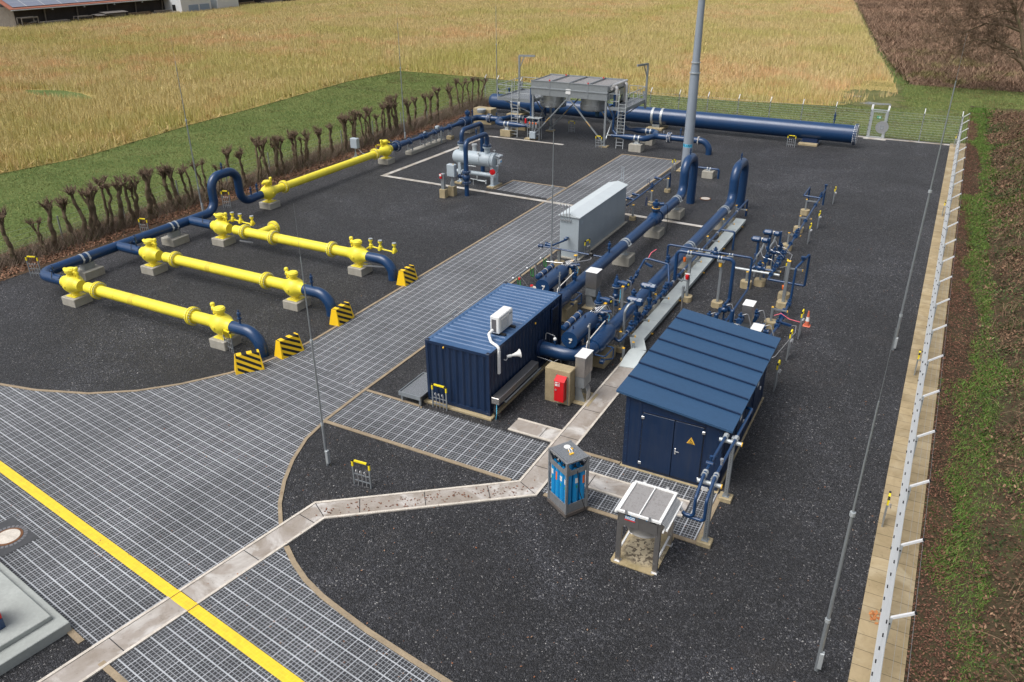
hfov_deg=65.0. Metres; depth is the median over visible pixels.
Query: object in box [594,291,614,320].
relief valve
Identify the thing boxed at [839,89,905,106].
field track
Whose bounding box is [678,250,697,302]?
support post
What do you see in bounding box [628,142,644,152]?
concrete block
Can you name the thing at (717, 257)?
bridge pipe
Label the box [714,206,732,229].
concrete block
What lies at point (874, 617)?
fallen leaves
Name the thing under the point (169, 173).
pollard tree
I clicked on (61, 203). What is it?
pollard tree
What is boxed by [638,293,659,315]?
concrete block
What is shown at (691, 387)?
shed
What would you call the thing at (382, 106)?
pollard tree
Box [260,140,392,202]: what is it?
yellow pipeline
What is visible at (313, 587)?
kerb
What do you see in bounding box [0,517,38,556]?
manhole cover
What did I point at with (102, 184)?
pollard tree
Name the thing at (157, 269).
concrete block
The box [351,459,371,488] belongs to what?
marker frame
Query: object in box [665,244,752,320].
bridge pipe
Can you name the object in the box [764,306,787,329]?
support post
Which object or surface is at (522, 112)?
concrete block
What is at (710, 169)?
drain pipe
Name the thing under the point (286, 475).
kerb
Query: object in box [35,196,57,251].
pollard tree
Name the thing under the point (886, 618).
fence
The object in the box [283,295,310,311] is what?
concrete block
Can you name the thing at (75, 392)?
kerb
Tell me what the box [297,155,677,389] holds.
paved road
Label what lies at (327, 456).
lightning mast
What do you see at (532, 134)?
switch rack
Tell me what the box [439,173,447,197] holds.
emergency stop
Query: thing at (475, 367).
container
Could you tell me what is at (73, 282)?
yellow pipeline
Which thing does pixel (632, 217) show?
support post
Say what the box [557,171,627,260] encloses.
equipment housing
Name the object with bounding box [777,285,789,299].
support post
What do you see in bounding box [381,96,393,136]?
pollard tree
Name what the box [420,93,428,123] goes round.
pollard tree
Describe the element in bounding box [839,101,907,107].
field track
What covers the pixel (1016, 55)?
bare tree
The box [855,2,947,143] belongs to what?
ground
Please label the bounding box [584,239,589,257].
marker frame
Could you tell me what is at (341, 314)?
barrier
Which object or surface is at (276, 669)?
road marking
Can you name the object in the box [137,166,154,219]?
pollard tree
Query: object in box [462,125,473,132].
concrete block
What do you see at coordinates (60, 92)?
field gap
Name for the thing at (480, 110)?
concrete block
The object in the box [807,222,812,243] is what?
marker frame
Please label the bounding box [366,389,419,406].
kerb
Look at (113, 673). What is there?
kerb
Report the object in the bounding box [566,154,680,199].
kerb
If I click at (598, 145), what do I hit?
marker frame
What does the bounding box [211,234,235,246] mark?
concrete block
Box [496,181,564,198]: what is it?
paved patch
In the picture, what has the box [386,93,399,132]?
pollard tree
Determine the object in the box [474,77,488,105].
pollard tree
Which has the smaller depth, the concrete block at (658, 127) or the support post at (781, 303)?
the support post at (781, 303)
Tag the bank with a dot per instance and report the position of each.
(1012, 574)
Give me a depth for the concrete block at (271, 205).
51.71 m
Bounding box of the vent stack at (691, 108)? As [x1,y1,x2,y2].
[676,0,704,171]
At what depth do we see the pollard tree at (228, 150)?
54.57 m
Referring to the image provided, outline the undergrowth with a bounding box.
[0,92,489,273]
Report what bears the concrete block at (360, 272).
on the gravel yard at (440, 590)
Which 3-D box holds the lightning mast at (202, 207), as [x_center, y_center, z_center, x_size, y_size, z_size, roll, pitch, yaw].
[-19.691,-13.015,48.763,0.162,10.807,0.120,13,30,25]
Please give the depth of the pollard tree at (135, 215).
48.02 m
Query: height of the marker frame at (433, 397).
1.005 m
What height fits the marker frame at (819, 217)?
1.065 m
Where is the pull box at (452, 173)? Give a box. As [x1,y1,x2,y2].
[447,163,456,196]
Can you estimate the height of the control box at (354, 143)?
1.750 m
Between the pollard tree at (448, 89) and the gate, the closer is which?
the gate
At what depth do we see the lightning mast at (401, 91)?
67.89 m
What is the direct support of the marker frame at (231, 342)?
on the gravel yard at (440, 590)
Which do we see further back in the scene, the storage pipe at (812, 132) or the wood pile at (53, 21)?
the wood pile at (53, 21)
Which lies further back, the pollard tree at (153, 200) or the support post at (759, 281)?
the pollard tree at (153, 200)
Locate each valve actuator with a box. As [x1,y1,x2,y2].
[535,259,581,306]
[561,305,613,363]
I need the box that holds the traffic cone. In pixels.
[803,311,810,327]
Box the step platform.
[398,372,427,405]
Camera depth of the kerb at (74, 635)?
20.09 m
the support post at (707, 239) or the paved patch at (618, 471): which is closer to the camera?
the paved patch at (618, 471)
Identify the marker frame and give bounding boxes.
[25,256,40,276]
[138,218,148,231]
[220,190,231,207]
[222,329,234,352]
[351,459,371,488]
[431,383,447,410]
[568,120,574,131]
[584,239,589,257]
[595,135,601,147]
[773,359,780,391]
[786,135,795,146]
[786,328,793,360]
[797,308,804,338]
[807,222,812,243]
[816,210,821,228]
[881,491,891,526]
[914,350,920,374]
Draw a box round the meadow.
[0,71,1023,252]
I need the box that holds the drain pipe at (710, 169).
[698,166,719,178]
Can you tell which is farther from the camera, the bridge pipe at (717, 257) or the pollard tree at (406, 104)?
the pollard tree at (406, 104)
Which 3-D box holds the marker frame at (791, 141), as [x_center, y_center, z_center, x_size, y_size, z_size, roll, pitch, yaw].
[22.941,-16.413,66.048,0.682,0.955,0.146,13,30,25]
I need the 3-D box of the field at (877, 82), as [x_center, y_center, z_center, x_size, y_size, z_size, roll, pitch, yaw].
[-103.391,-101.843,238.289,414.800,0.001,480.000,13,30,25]
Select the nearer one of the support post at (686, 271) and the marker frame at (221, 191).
the support post at (686, 271)
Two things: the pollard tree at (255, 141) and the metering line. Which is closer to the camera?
the pollard tree at (255, 141)
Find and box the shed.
[616,308,780,492]
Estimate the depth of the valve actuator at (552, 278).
36.70 m
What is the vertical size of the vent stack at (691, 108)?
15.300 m
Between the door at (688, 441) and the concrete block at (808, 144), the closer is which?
the door at (688, 441)
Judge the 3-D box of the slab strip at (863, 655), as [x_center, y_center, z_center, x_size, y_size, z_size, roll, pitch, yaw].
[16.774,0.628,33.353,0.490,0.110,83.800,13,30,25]
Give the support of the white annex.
on the field at (877, 82)
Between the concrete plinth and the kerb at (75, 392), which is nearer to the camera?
the concrete plinth
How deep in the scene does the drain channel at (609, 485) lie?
25.52 m
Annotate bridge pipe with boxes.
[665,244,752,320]
[673,249,735,314]
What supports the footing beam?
on the gravel yard at (440, 590)
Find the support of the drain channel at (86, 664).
on the gravel yard at (440, 590)
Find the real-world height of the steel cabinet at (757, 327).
1.610 m
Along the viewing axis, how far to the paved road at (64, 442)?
24.44 m
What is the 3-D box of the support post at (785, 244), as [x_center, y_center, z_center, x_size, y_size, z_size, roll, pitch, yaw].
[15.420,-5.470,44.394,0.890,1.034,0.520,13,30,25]
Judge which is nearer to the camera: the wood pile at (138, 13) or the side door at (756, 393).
the side door at (756, 393)
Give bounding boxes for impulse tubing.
[760,240,789,277]
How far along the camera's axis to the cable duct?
37.31 m
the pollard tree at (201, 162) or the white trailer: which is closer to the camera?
the pollard tree at (201, 162)
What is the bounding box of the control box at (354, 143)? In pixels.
[350,137,363,157]
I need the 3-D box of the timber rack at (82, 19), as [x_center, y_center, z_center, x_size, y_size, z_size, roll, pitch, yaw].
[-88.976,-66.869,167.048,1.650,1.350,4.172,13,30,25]
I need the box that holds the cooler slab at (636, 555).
[611,530,673,575]
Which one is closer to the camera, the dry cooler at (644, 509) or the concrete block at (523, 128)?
the dry cooler at (644, 509)
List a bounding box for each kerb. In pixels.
[0,201,543,393]
[67,627,84,643]
[98,660,127,681]
[278,247,559,523]
[284,545,451,681]
[325,420,511,480]
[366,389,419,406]
[494,180,565,188]
[543,493,719,544]
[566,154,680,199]
[584,451,619,463]
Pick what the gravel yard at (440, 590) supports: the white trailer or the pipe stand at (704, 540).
the pipe stand at (704, 540)
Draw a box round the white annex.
[164,0,211,11]
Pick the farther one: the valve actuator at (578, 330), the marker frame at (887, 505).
the valve actuator at (578, 330)
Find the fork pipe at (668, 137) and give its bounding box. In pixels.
[611,128,711,154]
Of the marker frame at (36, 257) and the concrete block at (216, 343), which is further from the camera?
the marker frame at (36, 257)
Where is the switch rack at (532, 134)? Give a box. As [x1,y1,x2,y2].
[524,116,542,139]
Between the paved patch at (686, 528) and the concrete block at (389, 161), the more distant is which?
the concrete block at (389, 161)
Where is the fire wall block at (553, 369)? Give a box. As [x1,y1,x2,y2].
[545,361,574,405]
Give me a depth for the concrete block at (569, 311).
36.42 m
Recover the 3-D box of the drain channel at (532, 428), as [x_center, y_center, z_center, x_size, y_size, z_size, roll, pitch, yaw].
[0.805,3.168,28.439,1.720,0.072,0.670,13,30,25]
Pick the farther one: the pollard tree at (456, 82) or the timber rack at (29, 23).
the timber rack at (29, 23)
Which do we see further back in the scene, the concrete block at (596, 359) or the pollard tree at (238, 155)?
the pollard tree at (238, 155)
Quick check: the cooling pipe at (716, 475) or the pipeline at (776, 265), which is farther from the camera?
the pipeline at (776, 265)
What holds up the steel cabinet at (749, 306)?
on the gravel yard at (440, 590)
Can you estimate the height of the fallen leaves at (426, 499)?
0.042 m
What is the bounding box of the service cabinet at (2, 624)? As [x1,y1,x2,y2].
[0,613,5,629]
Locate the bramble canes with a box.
[972,109,1023,680]
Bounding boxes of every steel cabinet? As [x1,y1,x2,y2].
[572,348,598,406]
[581,267,603,309]
[741,299,756,328]
[750,323,764,332]
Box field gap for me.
[26,90,88,99]
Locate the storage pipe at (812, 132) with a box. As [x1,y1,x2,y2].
[489,88,859,144]
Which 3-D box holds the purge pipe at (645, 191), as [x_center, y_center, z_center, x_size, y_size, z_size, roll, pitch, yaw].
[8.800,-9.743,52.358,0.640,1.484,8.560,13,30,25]
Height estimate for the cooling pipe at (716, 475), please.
1.268 m
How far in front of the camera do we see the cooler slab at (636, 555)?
22.69 m
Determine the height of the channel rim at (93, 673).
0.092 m
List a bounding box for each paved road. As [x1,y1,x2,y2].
[0,354,440,681]
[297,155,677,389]
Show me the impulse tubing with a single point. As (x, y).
(767, 258)
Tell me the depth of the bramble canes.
42.04 m
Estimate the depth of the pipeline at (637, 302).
34.92 m
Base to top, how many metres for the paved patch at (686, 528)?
0.001 m
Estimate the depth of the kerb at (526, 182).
56.71 m
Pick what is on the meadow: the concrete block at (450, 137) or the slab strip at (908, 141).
the slab strip at (908, 141)
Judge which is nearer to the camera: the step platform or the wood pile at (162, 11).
the step platform
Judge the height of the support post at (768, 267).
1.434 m
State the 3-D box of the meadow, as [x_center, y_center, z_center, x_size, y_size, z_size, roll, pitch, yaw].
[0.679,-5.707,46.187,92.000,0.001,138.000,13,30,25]
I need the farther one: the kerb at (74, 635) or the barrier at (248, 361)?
the barrier at (248, 361)
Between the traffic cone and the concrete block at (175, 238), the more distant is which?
the concrete block at (175, 238)
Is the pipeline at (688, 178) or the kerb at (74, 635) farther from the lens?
the pipeline at (688, 178)
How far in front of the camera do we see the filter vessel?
55.76 m
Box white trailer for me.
[210,0,238,8]
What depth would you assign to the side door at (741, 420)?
26.67 m
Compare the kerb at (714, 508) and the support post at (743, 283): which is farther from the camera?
the support post at (743, 283)
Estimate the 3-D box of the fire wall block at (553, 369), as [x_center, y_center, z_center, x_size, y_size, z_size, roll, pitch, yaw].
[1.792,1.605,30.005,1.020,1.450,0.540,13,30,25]
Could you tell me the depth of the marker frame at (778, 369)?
30.60 m
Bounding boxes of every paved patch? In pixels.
[328,391,548,479]
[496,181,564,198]
[541,484,702,539]
[583,456,717,504]
[683,502,703,523]
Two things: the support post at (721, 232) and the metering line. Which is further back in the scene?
the metering line
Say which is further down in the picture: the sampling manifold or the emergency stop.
the sampling manifold
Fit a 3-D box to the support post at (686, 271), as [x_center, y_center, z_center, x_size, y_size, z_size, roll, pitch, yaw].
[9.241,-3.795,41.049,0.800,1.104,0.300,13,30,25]
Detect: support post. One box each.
[554,250,564,267]
[569,254,580,274]
[616,331,635,352]
[620,347,624,360]
[628,204,635,220]
[630,319,649,333]
[647,190,653,205]
[663,178,670,192]
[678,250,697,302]
[684,257,701,274]
[703,236,718,252]
[711,256,727,308]
[719,219,734,236]
[733,205,746,220]
[735,267,779,288]
[753,262,780,286]
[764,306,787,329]
[765,247,787,272]
[776,260,802,308]
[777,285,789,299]
[783,232,800,250]
[793,215,811,232]
[800,199,818,215]
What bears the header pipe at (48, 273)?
on the concrete block at (175, 238)
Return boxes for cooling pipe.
[681,432,729,516]
[682,406,752,521]
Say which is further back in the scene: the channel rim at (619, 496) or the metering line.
the metering line
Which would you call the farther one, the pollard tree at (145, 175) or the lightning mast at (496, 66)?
the lightning mast at (496, 66)
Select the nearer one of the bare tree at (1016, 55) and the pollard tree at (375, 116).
the pollard tree at (375, 116)
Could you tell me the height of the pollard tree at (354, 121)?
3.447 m
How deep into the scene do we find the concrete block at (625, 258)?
42.49 m
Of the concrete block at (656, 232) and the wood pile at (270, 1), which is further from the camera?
the wood pile at (270, 1)
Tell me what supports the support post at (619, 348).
on the gravel yard at (440, 590)
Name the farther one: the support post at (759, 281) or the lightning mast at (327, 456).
the support post at (759, 281)
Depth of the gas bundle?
23.96 m
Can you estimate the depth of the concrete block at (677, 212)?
49.47 m
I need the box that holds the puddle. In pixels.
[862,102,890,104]
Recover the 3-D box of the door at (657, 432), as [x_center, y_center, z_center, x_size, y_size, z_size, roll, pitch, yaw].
[4.581,3.288,25.573,1.092,2.130,0.054,13,30,25]
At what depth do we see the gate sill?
68.75 m
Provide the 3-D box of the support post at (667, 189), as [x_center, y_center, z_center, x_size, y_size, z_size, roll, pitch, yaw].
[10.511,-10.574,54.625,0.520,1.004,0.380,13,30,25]
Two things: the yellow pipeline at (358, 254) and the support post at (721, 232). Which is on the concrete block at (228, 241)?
the yellow pipeline at (358, 254)
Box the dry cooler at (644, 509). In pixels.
[614,480,682,575]
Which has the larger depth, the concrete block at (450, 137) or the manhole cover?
the concrete block at (450, 137)
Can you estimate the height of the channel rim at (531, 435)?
0.092 m
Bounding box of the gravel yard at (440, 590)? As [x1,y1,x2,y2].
[0,106,949,681]
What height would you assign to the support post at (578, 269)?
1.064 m
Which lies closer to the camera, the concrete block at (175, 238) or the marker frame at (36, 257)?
the marker frame at (36, 257)
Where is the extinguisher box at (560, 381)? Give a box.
[554,375,566,402]
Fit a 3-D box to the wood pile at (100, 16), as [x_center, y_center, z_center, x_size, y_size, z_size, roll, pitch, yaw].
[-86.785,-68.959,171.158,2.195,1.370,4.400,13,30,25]
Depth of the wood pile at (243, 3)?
203.14 m
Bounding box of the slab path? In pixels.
[381,136,701,226]
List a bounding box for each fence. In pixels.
[0,87,485,252]
[485,74,872,135]
[870,113,970,681]
[884,105,963,144]
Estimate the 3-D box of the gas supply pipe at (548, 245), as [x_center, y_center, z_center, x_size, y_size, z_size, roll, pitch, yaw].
[2.731,-4.618,41.380,2.612,0.484,3.333,-14,30,-25]
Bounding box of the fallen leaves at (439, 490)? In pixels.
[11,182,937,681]
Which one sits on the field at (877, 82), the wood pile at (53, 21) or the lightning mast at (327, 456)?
the wood pile at (53, 21)
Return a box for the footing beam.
[405,131,445,154]
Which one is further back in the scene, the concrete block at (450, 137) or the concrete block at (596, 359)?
the concrete block at (450, 137)
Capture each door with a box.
[638,412,675,475]
[669,420,704,483]
[734,410,744,453]
[750,377,761,421]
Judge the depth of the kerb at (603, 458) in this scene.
26.87 m
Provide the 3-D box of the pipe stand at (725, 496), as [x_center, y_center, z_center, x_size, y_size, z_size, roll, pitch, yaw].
[6.550,3.885,24.422,0.685,2.350,0.360,13,30,25]
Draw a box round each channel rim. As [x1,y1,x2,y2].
[37,361,621,681]
[508,418,560,441]
[585,470,689,516]
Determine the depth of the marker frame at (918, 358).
31.57 m
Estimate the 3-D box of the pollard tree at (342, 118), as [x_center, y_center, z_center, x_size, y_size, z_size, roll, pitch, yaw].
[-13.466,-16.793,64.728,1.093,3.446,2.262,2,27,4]
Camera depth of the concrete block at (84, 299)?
38.20 m
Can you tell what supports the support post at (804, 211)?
on the gravel yard at (440, 590)
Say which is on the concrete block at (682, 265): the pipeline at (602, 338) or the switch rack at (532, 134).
the pipeline at (602, 338)
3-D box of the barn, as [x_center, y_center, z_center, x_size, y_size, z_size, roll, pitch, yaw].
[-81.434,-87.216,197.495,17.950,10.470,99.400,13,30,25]
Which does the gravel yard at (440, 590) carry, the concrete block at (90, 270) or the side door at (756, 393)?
the concrete block at (90, 270)
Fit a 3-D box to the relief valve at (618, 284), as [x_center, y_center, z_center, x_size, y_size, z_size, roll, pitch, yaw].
[5.018,-2.095,36.749,1.006,1.870,0.637,13,30,25]
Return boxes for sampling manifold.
[707,302,773,335]
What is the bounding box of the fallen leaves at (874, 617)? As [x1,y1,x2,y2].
[869,610,880,623]
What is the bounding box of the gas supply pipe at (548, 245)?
[538,237,601,263]
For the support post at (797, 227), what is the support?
on the gravel yard at (440, 590)
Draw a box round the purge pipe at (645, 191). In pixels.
[626,172,670,205]
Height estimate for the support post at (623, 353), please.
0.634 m
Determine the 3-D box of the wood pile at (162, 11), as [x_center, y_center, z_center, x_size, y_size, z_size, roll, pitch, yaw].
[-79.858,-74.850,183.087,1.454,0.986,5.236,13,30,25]
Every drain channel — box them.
[43,367,632,681]
[509,419,560,439]
[585,472,688,513]
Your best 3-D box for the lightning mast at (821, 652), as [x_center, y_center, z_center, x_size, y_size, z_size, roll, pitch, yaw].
[7.225,3.788,17.070,0.162,9.025,0.120,13,30,25]
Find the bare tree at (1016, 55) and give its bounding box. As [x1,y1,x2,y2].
[914,0,1023,75]
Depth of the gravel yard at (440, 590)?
30.42 m
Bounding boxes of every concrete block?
[61,291,92,307]
[77,260,105,280]
[140,261,167,275]
[161,229,189,246]
[209,333,241,350]
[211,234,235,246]
[259,199,280,209]
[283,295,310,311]
[347,262,372,276]
[378,156,394,164]
[446,128,453,139]
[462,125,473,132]
[473,106,496,124]
[500,128,514,136]
[506,110,528,114]
[515,122,529,130]
[562,299,577,321]
[592,344,615,368]
[612,238,634,266]
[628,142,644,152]
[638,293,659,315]
[640,135,655,144]
[643,226,664,238]
[646,124,668,130]
[665,195,684,219]
[678,241,698,268]
[701,169,715,178]
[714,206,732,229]
[798,142,817,146]
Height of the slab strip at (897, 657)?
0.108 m
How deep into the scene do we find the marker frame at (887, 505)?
23.43 m
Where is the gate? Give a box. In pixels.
[866,105,889,138]
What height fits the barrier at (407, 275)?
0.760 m
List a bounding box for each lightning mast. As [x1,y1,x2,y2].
[170,36,203,210]
[293,203,330,465]
[396,6,405,138]
[496,40,496,92]
[550,131,553,263]
[814,329,895,671]
[891,40,965,350]
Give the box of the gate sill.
[863,137,885,140]
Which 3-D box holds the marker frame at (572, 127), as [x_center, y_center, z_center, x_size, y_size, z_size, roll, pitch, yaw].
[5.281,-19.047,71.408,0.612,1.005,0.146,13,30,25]
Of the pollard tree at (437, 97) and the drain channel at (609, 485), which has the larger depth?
the pollard tree at (437, 97)
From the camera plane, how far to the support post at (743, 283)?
39.62 m
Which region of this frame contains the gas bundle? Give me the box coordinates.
[547,440,591,517]
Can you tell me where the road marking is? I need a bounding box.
[0,461,303,681]
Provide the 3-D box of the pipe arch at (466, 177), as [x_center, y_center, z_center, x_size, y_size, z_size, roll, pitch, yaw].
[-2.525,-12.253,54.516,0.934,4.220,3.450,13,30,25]
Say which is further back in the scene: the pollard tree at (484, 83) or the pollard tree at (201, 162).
the pollard tree at (484, 83)
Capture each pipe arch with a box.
[457,118,484,171]
[457,130,490,195]
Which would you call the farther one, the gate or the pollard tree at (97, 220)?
the gate
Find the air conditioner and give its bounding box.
[488,306,515,335]
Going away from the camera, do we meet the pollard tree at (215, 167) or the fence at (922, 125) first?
the pollard tree at (215, 167)
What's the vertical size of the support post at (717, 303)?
2.564 m
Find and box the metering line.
[390,109,544,151]
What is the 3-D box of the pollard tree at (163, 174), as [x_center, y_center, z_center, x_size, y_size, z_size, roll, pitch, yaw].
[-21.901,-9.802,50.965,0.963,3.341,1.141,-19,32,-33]
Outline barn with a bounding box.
[0,0,294,26]
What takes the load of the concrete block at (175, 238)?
on the gravel yard at (440, 590)
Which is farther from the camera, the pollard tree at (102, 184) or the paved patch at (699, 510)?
the pollard tree at (102, 184)
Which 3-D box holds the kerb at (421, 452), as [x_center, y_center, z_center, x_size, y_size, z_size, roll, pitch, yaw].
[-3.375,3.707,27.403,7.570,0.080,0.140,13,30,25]
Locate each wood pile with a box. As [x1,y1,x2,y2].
[40,19,70,24]
[91,13,115,19]
[99,10,127,17]
[128,11,152,16]
[151,9,171,14]
[239,1,255,6]
[261,0,282,3]
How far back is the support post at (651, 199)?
51.96 m
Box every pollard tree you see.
[0,205,20,264]
[22,216,48,254]
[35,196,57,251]
[54,194,76,242]
[60,181,99,239]
[77,179,103,234]
[92,173,117,231]
[107,175,127,229]
[113,172,142,224]
[136,165,160,213]
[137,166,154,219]
[155,162,174,209]
[162,164,183,207]
[174,164,194,204]
[187,158,208,199]
[211,164,227,194]
[220,144,234,189]
[232,147,246,185]
[249,134,262,181]
[257,136,269,176]
[267,134,282,174]
[271,134,286,173]
[286,129,298,169]
[296,134,310,166]
[298,129,311,164]
[312,123,323,161]
[325,122,334,153]
[335,112,349,149]
[346,109,359,149]
[358,112,368,144]
[361,106,374,140]
[371,113,379,139]
[377,100,386,136]
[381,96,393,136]
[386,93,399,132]
[401,97,414,130]
[409,95,417,125]
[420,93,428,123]
[426,91,433,121]
[431,84,440,119]
[444,83,455,113]
[452,77,467,111]
[462,76,476,105]
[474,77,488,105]
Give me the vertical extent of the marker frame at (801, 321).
1.275 m
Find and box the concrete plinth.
[0,562,71,675]
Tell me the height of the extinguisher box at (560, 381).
0.975 m
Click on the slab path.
(399, 169)
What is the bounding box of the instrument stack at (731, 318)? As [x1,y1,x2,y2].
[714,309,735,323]
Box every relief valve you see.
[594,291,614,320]
[612,274,631,308]
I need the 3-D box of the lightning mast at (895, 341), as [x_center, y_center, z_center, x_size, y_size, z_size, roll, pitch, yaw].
[15.998,-5.199,30.993,0.168,12.490,0.129,13,30,25]
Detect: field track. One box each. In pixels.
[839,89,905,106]
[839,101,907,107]
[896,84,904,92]
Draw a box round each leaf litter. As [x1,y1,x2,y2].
[0,103,489,280]
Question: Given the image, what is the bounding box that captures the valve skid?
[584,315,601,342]
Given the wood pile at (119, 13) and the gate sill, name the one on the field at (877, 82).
the wood pile at (119, 13)
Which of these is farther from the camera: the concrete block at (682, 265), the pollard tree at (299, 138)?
the pollard tree at (299, 138)
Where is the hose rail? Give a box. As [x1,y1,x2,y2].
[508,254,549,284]
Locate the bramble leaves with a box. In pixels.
[936,108,1023,681]
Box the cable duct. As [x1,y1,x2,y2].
[619,218,745,368]
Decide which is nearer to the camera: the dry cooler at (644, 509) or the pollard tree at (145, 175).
the dry cooler at (644, 509)
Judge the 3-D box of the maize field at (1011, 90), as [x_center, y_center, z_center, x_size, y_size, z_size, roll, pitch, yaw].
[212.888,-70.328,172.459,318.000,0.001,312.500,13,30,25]
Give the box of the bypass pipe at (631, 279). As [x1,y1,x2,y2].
[624,249,669,290]
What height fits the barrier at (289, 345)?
0.760 m
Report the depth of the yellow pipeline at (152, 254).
38.62 m
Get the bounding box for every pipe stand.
[696,477,722,548]
[718,436,742,503]
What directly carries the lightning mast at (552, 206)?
on the gravel yard at (440, 590)
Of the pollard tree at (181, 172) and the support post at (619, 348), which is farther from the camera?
the pollard tree at (181, 172)
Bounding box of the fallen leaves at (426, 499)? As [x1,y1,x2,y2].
[316,486,532,515]
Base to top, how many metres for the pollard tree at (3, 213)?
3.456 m
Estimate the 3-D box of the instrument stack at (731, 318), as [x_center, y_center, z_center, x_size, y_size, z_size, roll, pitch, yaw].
[8.970,-0.051,33.002,2.382,1.550,3.865,-6,27,-11]
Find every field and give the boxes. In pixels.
[0,0,896,173]
[862,0,1023,91]
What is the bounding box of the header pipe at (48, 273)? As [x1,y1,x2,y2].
[39,162,263,285]
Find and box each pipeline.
[59,267,268,357]
[139,238,335,316]
[210,212,397,280]
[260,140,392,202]
[536,153,748,361]
[556,148,697,307]
[614,199,748,345]
[749,184,827,357]
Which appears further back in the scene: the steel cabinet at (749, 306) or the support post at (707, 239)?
the support post at (707, 239)
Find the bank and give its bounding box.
[904,106,1023,681]
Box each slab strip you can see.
[848,145,955,681]
[858,136,949,145]
[880,143,965,681]
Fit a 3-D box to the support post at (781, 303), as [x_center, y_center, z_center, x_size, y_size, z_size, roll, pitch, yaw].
[12.848,-2.571,37.177,0.925,2.364,0.550,13,30,25]
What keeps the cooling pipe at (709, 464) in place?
on the pipe stand at (725, 496)
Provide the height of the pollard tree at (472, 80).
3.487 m
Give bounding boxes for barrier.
[234,349,264,374]
[274,332,303,359]
[329,301,353,325]
[396,264,417,286]
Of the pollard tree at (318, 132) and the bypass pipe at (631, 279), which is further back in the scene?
the pollard tree at (318, 132)
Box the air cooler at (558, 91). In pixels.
[497,55,648,148]
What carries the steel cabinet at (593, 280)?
on the gravel yard at (440, 590)
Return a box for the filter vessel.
[452,143,502,188]
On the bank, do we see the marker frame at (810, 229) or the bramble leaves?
the bramble leaves
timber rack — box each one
[16,16,41,26]
[73,15,93,20]
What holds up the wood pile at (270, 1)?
on the field at (877, 82)
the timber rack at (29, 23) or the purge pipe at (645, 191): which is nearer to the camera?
the purge pipe at (645, 191)
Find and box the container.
[424,282,561,420]
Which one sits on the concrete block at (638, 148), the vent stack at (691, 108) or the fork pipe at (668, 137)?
the fork pipe at (668, 137)
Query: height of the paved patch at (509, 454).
0.001 m

